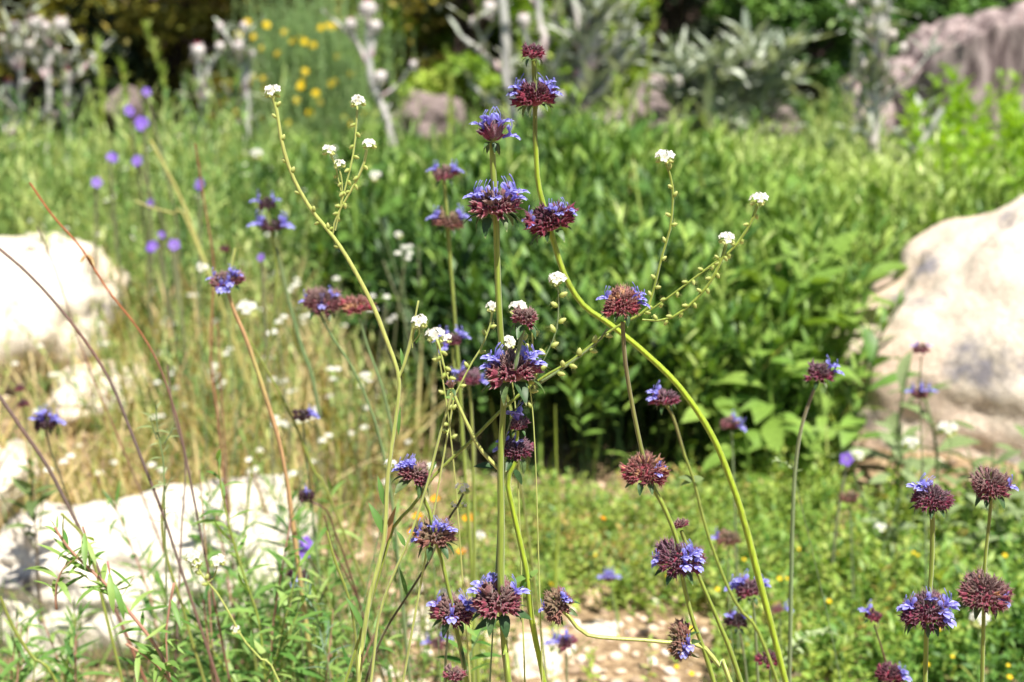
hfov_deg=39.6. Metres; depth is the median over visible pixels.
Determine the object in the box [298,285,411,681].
chia plant
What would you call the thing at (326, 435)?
tiny white flower
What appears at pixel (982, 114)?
bright leafy plant
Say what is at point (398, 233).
popcorn flower
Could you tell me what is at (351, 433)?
tiny white flower
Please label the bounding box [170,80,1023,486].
leafy ground cover
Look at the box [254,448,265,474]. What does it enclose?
tiny white flower
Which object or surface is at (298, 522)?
leafy sprig
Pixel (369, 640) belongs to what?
leafy sprig
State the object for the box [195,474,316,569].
rock
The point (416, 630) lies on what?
rock
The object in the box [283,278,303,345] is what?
tiny white flower
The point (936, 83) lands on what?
bright leafy plant
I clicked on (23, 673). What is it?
leafy sprig
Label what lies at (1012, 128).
bright leafy plant
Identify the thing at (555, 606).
chia plant
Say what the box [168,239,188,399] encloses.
violet flower
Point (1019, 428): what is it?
sage seedling
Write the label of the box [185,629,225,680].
leafy sprig
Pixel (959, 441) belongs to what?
sage seedling
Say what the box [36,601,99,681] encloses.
leafy sprig
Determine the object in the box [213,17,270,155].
silver thistle
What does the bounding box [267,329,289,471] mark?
tiny white flower
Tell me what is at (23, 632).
leafy sprig
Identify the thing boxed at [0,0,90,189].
silver thistle
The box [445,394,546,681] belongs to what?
chia plant
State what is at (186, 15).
olive shrub
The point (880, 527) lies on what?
popcorn flower
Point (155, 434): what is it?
leafy sprig
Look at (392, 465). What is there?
popcorn flower
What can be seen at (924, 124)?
bright leafy plant
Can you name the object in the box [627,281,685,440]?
broad leaved plant
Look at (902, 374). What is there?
sage seedling
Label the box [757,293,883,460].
broad leaved plant
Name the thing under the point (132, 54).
shaded shrub
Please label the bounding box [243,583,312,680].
leafy sprig
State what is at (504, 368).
chia plant
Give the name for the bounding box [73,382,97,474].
tiny white flower
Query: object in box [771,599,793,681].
chia plant
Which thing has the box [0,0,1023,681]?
ground
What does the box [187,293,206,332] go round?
tiny white flower
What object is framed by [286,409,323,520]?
tiny white flower
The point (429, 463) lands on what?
popcorn flower
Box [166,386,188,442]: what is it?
tiny white flower
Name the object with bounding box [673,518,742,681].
chia plant
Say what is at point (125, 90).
grass spike
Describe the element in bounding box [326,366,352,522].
tiny white flower
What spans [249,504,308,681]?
leafy sprig
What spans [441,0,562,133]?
silver thistle
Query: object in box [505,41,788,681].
chia plant
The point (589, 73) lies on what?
silver thistle
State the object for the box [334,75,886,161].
tall weeds
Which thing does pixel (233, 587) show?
dry stalk
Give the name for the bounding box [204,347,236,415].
tiny white flower
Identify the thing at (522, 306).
popcorn flower
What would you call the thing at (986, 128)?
bright leafy plant
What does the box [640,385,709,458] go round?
broad leaved plant
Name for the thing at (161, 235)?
violet flower
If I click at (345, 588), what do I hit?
green stalk
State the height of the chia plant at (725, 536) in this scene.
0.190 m
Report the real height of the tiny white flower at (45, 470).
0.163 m
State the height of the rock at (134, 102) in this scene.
0.143 m
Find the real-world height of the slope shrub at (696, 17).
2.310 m
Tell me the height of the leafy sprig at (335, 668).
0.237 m
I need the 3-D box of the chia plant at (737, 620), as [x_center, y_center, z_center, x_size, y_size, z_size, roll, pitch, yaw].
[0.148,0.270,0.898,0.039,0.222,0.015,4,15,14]
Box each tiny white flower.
[0,460,35,550]
[0,470,29,515]
[11,362,33,438]
[20,409,42,494]
[36,342,51,409]
[39,467,52,527]
[44,453,74,510]
[47,372,69,431]
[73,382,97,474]
[88,470,102,502]
[98,322,111,356]
[100,194,124,264]
[135,288,157,320]
[146,380,162,471]
[147,367,179,413]
[147,460,170,489]
[150,414,173,477]
[158,468,182,483]
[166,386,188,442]
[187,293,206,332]
[189,364,222,437]
[199,380,229,433]
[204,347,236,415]
[245,453,251,524]
[246,464,259,479]
[248,416,285,487]
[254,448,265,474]
[255,314,291,456]
[264,233,279,287]
[267,284,301,406]
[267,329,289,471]
[269,377,285,439]
[274,423,289,462]
[282,468,307,533]
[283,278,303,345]
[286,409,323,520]
[287,387,302,463]
[297,418,319,505]
[298,315,309,381]
[298,459,316,497]
[305,313,325,467]
[306,433,332,537]
[311,406,324,489]
[321,394,341,437]
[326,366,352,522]
[327,276,342,480]
[329,374,340,492]
[332,248,339,324]
[333,324,346,410]
[338,431,354,480]
[355,379,372,519]
[357,425,382,527]
[358,384,378,421]
[361,294,376,455]
[363,405,379,488]
[368,309,386,426]
[374,294,390,504]
[375,477,384,510]
[379,307,393,377]
[383,251,417,481]
[387,315,395,405]
[390,251,405,502]
[401,244,420,432]
[405,438,422,490]
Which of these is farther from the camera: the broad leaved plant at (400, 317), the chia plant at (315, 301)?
the broad leaved plant at (400, 317)
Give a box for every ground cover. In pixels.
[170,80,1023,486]
[401,402,1023,681]
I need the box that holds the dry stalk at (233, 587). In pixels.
[217,322,237,645]
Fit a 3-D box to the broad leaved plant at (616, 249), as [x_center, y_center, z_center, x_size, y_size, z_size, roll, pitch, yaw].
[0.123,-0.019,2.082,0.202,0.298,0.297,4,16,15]
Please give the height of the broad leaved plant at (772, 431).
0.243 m
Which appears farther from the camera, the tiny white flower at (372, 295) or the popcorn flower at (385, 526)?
the tiny white flower at (372, 295)
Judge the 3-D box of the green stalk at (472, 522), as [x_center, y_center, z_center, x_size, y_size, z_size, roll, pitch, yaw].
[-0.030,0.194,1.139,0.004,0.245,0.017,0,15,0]
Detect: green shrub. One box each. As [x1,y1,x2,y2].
[333,0,576,129]
[463,0,654,119]
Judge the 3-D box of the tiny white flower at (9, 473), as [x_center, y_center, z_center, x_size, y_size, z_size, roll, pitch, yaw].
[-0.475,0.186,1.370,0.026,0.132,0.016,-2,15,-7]
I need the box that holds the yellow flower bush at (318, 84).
[213,0,421,151]
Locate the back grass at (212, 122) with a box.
[1,98,1018,237]
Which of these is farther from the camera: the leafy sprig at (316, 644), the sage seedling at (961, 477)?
the sage seedling at (961, 477)
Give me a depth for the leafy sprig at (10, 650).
1.03 m
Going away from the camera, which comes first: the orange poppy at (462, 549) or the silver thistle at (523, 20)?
the orange poppy at (462, 549)
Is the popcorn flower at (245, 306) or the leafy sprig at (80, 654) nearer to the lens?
the leafy sprig at (80, 654)
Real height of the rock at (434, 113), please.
0.206 m
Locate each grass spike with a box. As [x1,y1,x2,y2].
[88,100,108,164]
[93,31,109,162]
[114,54,133,198]
[141,19,170,163]
[443,43,455,153]
[612,70,631,125]
[642,0,660,129]
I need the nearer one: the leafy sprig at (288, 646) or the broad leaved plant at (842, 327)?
the leafy sprig at (288, 646)
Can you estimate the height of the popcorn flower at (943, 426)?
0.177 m
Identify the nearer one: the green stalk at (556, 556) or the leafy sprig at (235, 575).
the leafy sprig at (235, 575)
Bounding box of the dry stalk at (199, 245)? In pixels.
[149,139,269,474]
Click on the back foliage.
(462, 141)
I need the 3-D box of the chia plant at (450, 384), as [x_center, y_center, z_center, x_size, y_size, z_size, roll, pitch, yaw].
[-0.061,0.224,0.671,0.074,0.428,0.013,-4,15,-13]
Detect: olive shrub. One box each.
[0,0,193,129]
[1,0,347,123]
[108,0,528,126]
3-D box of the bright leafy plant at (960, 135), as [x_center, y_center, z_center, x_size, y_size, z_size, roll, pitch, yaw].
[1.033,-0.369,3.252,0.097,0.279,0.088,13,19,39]
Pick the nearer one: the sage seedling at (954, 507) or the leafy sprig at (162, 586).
the leafy sprig at (162, 586)
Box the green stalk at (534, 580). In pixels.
[507,396,547,681]
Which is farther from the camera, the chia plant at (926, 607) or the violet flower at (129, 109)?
the violet flower at (129, 109)
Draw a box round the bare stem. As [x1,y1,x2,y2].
[444,632,448,679]
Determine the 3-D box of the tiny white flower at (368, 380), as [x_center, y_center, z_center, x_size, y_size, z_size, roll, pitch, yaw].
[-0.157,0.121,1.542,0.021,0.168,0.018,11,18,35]
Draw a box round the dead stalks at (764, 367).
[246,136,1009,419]
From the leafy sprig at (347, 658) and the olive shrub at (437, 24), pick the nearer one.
the leafy sprig at (347, 658)
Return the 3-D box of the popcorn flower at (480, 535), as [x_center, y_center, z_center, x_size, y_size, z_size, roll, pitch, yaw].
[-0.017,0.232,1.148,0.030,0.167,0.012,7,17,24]
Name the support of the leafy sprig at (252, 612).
on the ground at (636, 666)
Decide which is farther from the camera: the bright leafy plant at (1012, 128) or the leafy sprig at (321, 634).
the bright leafy plant at (1012, 128)
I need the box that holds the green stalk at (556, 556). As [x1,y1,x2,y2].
[552,405,559,627]
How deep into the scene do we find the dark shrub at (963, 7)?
5.66 m
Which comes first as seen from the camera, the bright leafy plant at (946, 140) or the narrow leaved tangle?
the narrow leaved tangle
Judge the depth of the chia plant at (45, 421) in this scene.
1.01 m
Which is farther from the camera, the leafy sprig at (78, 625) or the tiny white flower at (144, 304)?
the tiny white flower at (144, 304)
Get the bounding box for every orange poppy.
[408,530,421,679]
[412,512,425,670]
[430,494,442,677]
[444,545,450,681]
[456,547,467,666]
[462,514,471,677]
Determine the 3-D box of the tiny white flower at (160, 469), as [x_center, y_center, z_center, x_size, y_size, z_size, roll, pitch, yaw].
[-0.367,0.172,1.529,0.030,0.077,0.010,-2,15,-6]
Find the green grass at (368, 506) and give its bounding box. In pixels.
[0,310,995,681]
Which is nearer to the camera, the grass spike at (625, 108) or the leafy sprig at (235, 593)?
the leafy sprig at (235, 593)
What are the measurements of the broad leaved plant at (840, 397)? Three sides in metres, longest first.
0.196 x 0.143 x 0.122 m
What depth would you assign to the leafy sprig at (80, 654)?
1.16 m
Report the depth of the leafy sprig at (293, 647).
0.93 m
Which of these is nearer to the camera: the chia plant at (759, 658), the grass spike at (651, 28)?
the chia plant at (759, 658)
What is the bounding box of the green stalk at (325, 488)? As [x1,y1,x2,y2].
[245,331,397,681]
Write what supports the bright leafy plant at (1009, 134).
on the ground at (636, 666)
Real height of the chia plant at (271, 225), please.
0.430 m
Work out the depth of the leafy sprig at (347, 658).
0.82 m
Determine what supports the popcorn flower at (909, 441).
on the ground at (636, 666)
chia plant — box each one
[14,384,38,512]
[28,404,130,681]
[206,247,315,681]
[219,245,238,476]
[234,189,321,658]
[286,569,309,681]
[292,404,329,681]
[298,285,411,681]
[298,484,385,681]
[370,379,455,681]
[391,454,476,681]
[421,627,452,681]
[425,160,480,681]
[431,324,488,681]
[442,663,468,681]
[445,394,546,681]
[462,106,546,681]
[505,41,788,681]
[538,583,732,681]
[544,625,577,681]
[596,282,715,681]
[596,566,620,632]
[646,380,778,681]
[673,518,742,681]
[710,528,740,681]
[720,410,746,666]
[723,568,770,681]
[723,607,751,681]
[753,649,777,681]
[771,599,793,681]
[787,355,844,681]
[838,489,860,626]
[858,599,892,681]
[874,659,911,681]
[895,473,959,681]
[904,339,937,589]
[955,464,1018,681]
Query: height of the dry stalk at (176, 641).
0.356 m
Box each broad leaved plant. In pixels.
[350,277,463,406]
[366,260,508,426]
[610,219,632,403]
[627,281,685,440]
[632,337,745,475]
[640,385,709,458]
[645,285,745,445]
[666,266,848,460]
[668,325,791,471]
[671,262,768,444]
[686,220,768,376]
[697,325,839,476]
[700,393,789,499]
[712,230,883,347]
[712,321,849,488]
[750,237,869,405]
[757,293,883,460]
[757,392,868,504]
[766,223,862,318]
[766,341,863,469]
[791,274,900,421]
[823,255,908,336]
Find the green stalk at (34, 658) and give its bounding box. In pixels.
[0,595,57,681]
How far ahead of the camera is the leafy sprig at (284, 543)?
1.16 m
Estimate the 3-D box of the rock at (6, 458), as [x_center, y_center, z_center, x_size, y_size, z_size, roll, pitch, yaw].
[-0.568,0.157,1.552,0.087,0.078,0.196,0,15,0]
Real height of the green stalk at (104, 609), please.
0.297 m
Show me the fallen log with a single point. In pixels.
(642, 87)
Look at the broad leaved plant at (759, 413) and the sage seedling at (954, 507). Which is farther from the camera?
the broad leaved plant at (759, 413)
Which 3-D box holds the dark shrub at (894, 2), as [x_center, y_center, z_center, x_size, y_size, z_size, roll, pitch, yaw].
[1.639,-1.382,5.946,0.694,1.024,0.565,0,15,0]
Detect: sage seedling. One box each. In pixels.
[829,350,959,493]
[860,501,929,557]
[869,421,924,498]
[885,378,981,516]
[896,465,955,533]
[914,504,972,560]
[928,467,984,539]
[941,446,1001,535]
[951,479,994,552]
[953,520,999,569]
[959,449,1023,542]
[961,472,1023,566]
[992,424,1023,509]
[999,492,1023,569]
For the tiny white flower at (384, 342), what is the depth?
1.94 m
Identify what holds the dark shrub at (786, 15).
on the ground at (636, 666)
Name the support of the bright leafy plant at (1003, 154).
on the ground at (636, 666)
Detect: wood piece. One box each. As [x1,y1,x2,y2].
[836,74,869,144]
[842,57,920,147]
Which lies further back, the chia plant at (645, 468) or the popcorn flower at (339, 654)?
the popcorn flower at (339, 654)
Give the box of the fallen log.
[594,63,689,128]
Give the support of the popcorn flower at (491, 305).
on the ground at (636, 666)
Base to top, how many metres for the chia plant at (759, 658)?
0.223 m
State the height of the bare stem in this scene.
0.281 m
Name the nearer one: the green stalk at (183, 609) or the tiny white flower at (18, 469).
the green stalk at (183, 609)
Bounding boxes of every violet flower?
[91,177,102,287]
[106,151,132,351]
[124,105,153,327]
[131,155,176,321]
[134,116,158,350]
[142,87,181,297]
[146,199,158,376]
[146,240,185,433]
[158,231,185,386]
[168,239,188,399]
[194,178,204,379]
[257,253,275,488]
[299,535,351,678]
[830,452,853,574]
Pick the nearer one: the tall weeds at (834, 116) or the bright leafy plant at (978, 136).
the bright leafy plant at (978, 136)
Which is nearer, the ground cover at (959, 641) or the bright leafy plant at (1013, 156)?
the ground cover at (959, 641)
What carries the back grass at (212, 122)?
on the ground at (636, 666)
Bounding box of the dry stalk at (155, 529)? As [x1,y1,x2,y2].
[36,226,201,680]
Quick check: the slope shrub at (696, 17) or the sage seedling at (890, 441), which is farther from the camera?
the slope shrub at (696, 17)
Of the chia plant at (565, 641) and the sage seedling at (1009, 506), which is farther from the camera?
the sage seedling at (1009, 506)
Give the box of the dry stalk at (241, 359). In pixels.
[135,200,277,474]
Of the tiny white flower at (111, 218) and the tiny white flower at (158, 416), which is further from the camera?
the tiny white flower at (111, 218)
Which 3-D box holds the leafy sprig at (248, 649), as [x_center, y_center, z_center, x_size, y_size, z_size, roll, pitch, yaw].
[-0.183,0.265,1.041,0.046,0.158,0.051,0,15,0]
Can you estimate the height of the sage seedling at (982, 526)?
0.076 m
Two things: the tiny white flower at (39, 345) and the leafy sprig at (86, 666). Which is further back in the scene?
the tiny white flower at (39, 345)
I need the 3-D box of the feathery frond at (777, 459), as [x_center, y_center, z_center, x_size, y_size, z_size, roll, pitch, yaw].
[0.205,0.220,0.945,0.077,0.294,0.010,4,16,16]
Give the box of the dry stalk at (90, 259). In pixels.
[29,182,230,681]
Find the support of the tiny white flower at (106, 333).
on the ground at (636, 666)
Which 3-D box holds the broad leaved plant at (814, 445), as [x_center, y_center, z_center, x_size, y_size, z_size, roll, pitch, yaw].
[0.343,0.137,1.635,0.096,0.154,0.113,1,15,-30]
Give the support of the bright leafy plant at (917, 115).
on the ground at (636, 666)
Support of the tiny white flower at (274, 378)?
on the ground at (636, 666)
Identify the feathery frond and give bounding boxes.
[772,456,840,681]
[779,626,837,681]
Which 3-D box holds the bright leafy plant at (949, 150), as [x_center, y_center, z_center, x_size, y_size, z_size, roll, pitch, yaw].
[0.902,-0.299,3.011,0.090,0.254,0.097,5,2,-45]
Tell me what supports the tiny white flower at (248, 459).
on the ground at (636, 666)
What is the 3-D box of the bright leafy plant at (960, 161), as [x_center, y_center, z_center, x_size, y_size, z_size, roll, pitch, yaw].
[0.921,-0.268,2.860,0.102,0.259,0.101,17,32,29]
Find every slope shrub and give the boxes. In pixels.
[0,0,282,85]
[197,0,552,55]
[418,0,800,73]
[805,0,1016,77]
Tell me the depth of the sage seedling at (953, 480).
1.52 m
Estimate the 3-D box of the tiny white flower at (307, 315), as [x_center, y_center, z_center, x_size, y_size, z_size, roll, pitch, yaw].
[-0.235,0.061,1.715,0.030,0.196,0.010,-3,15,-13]
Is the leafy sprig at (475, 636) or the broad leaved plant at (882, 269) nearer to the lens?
the leafy sprig at (475, 636)
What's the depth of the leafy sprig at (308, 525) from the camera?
1.21 m
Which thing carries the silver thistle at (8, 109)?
on the ground at (636, 666)
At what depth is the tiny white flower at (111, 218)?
2.52 m
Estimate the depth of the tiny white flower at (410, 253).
1.64 m
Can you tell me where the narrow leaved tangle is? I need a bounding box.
[0,424,464,681]
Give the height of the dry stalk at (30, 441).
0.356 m
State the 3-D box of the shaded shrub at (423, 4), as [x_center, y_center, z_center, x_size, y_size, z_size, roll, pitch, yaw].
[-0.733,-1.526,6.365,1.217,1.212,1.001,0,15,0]
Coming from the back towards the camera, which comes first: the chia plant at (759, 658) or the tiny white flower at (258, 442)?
the tiny white flower at (258, 442)
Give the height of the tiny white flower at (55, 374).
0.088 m
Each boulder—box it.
[820,195,1023,464]
[882,1,1023,151]
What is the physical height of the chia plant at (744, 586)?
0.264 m
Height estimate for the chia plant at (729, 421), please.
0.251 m
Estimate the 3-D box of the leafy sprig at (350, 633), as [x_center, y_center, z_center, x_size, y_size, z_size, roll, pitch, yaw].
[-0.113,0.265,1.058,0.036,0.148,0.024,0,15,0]
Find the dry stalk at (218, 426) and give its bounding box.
[194,143,236,601]
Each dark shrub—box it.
[700,0,873,123]
[820,0,972,85]
[860,0,1023,75]
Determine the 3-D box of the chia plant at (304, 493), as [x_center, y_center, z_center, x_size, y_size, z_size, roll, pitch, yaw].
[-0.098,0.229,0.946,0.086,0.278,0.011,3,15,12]
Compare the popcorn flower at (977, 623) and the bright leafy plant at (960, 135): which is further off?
the bright leafy plant at (960, 135)
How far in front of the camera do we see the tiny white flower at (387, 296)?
1.56 m
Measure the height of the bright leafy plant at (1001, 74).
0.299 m
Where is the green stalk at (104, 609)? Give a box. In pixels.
[60,513,123,681]
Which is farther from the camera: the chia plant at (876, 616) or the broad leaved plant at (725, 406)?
the broad leaved plant at (725, 406)
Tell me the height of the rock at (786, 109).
0.188 m
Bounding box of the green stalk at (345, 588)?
[325,530,357,681]
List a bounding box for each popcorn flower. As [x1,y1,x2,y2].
[184,550,279,681]
[196,262,209,491]
[229,299,257,493]
[250,148,304,345]
[264,84,427,681]
[337,651,342,680]
[344,149,768,681]
[350,459,396,660]
[359,371,378,606]
[365,482,470,681]
[369,171,447,470]
[394,231,410,458]
[402,301,496,681]
[425,327,470,681]
[427,462,440,681]
[440,588,458,681]
[476,530,503,681]
[489,271,612,681]
[498,330,543,681]
[508,300,542,681]
[850,450,882,563]
[874,523,885,613]
[879,436,918,564]
[894,422,957,575]
[968,609,989,681]
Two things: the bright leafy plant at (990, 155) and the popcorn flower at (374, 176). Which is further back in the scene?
the bright leafy plant at (990, 155)
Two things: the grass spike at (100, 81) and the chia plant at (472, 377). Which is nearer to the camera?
the chia plant at (472, 377)
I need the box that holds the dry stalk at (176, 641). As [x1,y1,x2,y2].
[167,365,185,677]
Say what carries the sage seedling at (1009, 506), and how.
on the ground at (636, 666)
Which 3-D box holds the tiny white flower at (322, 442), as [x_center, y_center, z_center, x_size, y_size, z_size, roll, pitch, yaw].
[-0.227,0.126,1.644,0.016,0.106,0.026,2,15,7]
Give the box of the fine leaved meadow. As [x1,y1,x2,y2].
[0,61,467,359]
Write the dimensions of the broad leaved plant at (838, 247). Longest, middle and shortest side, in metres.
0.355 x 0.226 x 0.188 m
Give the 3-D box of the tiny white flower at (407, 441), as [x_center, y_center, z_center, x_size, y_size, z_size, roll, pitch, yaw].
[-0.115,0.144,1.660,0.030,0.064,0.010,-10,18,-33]
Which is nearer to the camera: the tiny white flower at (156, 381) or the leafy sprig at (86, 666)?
the leafy sprig at (86, 666)
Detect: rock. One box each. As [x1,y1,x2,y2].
[0,232,130,393]
[0,439,39,521]
[0,484,314,680]
[47,360,151,423]
[105,85,144,126]
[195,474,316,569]
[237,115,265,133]
[391,89,465,149]
[406,606,440,639]
[511,635,562,678]
[586,619,617,636]
[634,90,681,136]
[759,101,799,149]
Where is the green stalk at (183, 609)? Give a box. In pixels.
[160,478,205,681]
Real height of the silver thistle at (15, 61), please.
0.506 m
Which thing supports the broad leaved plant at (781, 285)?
on the ground at (636, 666)
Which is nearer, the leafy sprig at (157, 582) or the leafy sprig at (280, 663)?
the leafy sprig at (280, 663)
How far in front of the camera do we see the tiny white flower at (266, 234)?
2.28 m
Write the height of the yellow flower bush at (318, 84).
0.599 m
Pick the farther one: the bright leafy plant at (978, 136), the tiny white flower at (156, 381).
the bright leafy plant at (978, 136)
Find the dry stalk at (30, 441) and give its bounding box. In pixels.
[0,394,146,681]
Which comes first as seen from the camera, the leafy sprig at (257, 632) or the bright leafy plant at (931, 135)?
the leafy sprig at (257, 632)
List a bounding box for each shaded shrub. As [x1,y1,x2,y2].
[32,0,155,135]
[226,0,453,101]
[615,0,742,76]
[778,0,1017,84]
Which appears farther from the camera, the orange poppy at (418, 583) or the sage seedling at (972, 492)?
the sage seedling at (972, 492)
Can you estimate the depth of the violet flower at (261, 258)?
1.41 m
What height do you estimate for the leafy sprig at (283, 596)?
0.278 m
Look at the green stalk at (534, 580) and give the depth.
0.93 m
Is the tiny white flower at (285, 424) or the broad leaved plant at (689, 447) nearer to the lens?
the tiny white flower at (285, 424)
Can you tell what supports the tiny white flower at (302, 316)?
on the ground at (636, 666)
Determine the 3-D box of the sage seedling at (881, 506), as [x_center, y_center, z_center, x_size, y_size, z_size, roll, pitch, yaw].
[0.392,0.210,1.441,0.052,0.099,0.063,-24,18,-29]
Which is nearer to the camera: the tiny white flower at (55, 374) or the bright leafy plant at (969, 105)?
the tiny white flower at (55, 374)
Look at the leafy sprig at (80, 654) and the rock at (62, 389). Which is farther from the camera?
the rock at (62, 389)
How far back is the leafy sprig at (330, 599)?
0.98 m
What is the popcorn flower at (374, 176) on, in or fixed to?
on the ground at (636, 666)
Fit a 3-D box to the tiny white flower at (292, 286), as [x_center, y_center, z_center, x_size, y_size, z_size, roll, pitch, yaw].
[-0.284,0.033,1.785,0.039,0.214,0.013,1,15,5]
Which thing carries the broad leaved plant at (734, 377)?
on the ground at (636, 666)
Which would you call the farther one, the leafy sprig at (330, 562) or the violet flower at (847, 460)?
the violet flower at (847, 460)
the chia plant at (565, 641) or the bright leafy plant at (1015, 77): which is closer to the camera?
the chia plant at (565, 641)
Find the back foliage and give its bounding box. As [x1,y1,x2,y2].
[0,95,1023,231]
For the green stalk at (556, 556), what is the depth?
1.28 m
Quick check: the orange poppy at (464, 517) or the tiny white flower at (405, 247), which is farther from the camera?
the tiny white flower at (405, 247)
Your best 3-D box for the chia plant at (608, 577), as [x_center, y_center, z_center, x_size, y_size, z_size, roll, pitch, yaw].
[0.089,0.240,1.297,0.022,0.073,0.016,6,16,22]
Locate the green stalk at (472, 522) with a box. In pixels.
[472,443,475,681]
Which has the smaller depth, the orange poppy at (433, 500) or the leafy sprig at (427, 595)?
the orange poppy at (433, 500)
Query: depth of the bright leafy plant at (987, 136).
2.89 m
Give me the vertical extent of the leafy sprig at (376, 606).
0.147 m
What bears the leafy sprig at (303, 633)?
on the ground at (636, 666)
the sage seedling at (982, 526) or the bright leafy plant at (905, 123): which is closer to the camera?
the sage seedling at (982, 526)
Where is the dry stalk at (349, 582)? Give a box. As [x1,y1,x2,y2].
[324,515,370,675]
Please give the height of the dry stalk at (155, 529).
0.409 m
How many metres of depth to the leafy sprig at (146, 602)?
1.10 m
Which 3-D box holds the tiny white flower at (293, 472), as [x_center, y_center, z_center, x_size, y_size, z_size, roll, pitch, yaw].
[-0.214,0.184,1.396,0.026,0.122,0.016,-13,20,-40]
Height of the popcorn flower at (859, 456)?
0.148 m
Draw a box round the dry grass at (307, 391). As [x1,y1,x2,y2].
[0,211,471,578]
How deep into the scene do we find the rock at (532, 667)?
1.22 m
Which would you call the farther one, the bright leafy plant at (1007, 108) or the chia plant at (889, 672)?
the bright leafy plant at (1007, 108)
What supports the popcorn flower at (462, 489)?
on the ground at (636, 666)
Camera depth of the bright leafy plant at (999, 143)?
3.61 m
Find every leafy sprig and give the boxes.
[0,607,49,681]
[0,608,49,681]
[0,611,46,681]
[0,626,43,681]
[0,655,24,681]
[3,459,61,625]
[14,642,62,681]
[25,513,201,681]
[27,604,68,681]
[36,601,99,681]
[37,609,99,672]
[39,598,93,681]
[40,650,73,681]
[53,651,78,681]
[54,626,116,681]
[60,645,90,681]
[66,661,98,681]
[101,481,191,681]
[112,645,166,681]
[114,628,170,681]
[124,539,202,679]
[130,619,201,681]
[131,607,198,681]
[134,573,205,681]
[137,399,179,681]
[147,620,195,681]
[171,590,278,681]
[178,482,240,639]
[180,584,251,681]
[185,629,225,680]
[189,449,281,681]
[200,545,270,681]
[201,505,255,677]
[202,614,242,681]
[218,520,288,670]
[232,600,270,681]
[242,607,276,681]
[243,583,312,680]
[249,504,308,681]
[249,542,317,681]
[251,488,317,679]
[252,590,327,681]
[254,578,297,681]
[257,507,325,667]
[268,519,299,607]
[271,614,305,681]
[273,493,315,663]
[275,562,328,680]
[289,573,349,681]
[290,593,354,681]
[292,629,321,681]
[294,576,369,681]
[296,612,335,681]
[297,575,351,659]
[298,619,366,681]
[299,559,358,681]
[303,476,362,680]
[306,542,350,643]
[312,561,359,643]
[334,559,408,678]
[337,605,369,665]
[337,615,396,681]
[361,602,380,681]
[366,546,403,658]
[380,482,410,669]
[386,595,419,681]
[392,519,438,632]
[436,618,501,671]
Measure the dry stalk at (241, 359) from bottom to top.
0.366 m
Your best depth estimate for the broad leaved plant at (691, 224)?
1.94 m
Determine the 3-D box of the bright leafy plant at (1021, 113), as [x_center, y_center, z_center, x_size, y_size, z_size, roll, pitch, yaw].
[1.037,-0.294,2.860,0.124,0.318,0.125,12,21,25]
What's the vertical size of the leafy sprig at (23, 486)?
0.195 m
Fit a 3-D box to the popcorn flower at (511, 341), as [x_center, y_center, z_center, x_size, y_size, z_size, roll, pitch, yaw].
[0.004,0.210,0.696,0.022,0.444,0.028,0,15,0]
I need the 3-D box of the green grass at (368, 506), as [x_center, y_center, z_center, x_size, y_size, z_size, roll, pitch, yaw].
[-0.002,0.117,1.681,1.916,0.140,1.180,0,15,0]
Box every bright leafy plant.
[866,114,890,154]
[888,100,911,157]
[895,85,937,170]
[898,134,916,151]
[901,100,945,180]
[905,124,939,184]
[919,121,965,191]
[922,100,933,144]
[922,140,960,177]
[924,73,954,150]
[925,106,953,157]
[925,121,943,165]
[928,75,974,146]
[928,84,968,156]
[938,63,983,157]
[938,98,970,176]
[940,94,974,135]
[944,131,997,175]
[950,148,982,188]
[952,119,979,153]
[956,127,981,165]
[957,93,989,176]
[958,88,981,141]
[972,148,1000,198]
[973,105,992,151]
[974,83,1002,160]
[977,159,999,205]
[979,103,993,150]
[983,126,997,150]
[988,87,1020,165]
[989,68,1015,140]
[989,106,1011,156]
[990,135,1006,159]
[991,91,1017,149]
[992,69,1023,141]
[993,142,1023,209]
[998,112,1023,173]
[1000,106,1022,182]
[1003,99,1019,143]
[1004,109,1023,168]
[1005,102,1022,151]
[1006,152,1023,194]
[1008,109,1023,192]
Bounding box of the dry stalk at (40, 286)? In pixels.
[0,248,219,681]
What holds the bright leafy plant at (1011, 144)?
on the ground at (636, 666)
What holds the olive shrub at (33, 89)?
on the ground at (636, 666)
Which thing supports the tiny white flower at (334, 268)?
on the ground at (636, 666)
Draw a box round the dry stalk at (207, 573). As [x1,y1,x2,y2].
[199,470,214,681]
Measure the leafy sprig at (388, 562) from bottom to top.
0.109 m
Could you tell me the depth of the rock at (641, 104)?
4.44 m
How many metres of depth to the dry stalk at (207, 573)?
0.91 m
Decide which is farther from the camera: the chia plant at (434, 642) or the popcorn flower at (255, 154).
the popcorn flower at (255, 154)
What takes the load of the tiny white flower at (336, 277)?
on the ground at (636, 666)
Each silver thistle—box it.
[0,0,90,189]
[0,6,44,163]
[0,77,52,156]
[34,29,115,177]
[176,41,236,151]
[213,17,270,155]
[321,0,426,152]
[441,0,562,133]
[508,0,565,124]
[510,0,681,129]
[635,8,842,149]
[829,0,958,180]
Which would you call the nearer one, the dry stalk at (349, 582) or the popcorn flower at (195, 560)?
the popcorn flower at (195, 560)

